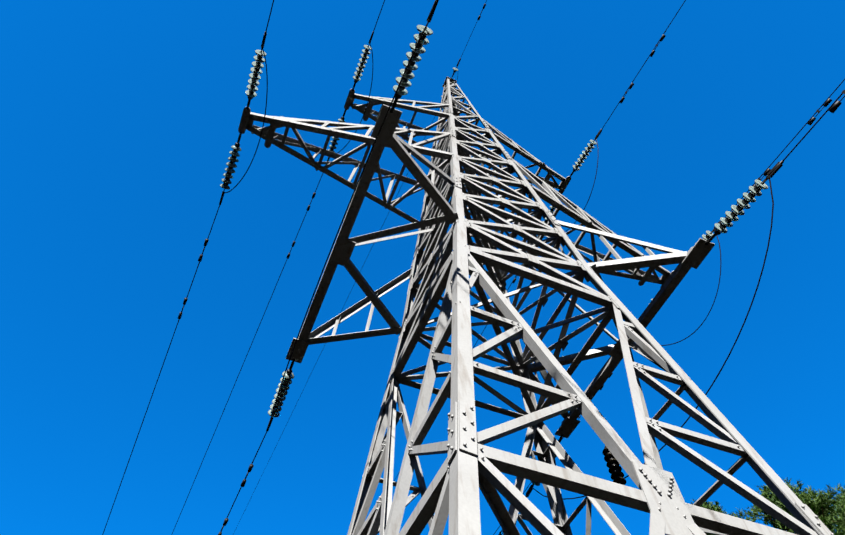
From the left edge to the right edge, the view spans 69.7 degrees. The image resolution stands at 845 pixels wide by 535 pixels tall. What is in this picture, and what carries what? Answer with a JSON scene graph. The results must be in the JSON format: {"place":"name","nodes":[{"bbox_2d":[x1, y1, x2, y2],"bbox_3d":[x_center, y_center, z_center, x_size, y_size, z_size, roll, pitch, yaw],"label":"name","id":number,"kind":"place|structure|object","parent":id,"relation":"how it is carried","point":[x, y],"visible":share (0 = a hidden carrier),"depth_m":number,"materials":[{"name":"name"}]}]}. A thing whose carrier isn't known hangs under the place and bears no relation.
{"place":"outdoors","nodes":[
{"label":"outdoors","id":0,"kind":"place"},
{"bbox_2d":[0,0,844,534],"label":"sky","id":1,"kind":"structure","parent":0,"point":[120,119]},
{"bbox_2d":[691,499,757,534],"bbox_3d":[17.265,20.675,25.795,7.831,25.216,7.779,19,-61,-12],"label":"pine tree","id":2,"kind":"object","parent":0,"point":[708,505],"depth_m":34.68,"materials":[{"name":"green plant"}]},
{"bbox_2d":[743,477,844,534],"bbox_3d":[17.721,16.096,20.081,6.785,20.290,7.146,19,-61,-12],"label":"pine tree","id":3,"kind":"object","parent":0,"point":[815,500],"depth_m":26.35,"materials":[{"name":"green plant"}]},
{"bbox_2d":[825,485,844,532],"bbox_3d":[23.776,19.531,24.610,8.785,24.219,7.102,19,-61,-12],"label":"pine tree","id":4,"kind":"object","parent":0,"point":[838,496],"depth_m":33.39,"materials":[{"name":"green plant"}]},
{"label":"ground","id":5,"kind":"structure","parent":0,"visible":0},
{"bbox_2d":[238,77,833,534],"bbox_3d":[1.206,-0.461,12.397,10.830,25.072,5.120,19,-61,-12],"label":"transmission tower","id":6,"kind":"structure","parent":5,"relation":"on","point":[454,259],"depth_m":9.23,"materials":[{"name":"metal"}]},
{"bbox_2d":[102,0,844,534],"bbox_3d":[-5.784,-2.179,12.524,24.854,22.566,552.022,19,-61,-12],"label":"conductors","id":7,"kind":"object","parent":6,"relation":"attached to","point":[510,284],"visible":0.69,"depth_m":12.11,"materials":[{"name":"grey"}]},
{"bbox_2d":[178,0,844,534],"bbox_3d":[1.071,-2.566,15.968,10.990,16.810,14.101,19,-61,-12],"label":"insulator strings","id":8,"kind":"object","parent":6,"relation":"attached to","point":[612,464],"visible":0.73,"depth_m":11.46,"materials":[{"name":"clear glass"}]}
]}

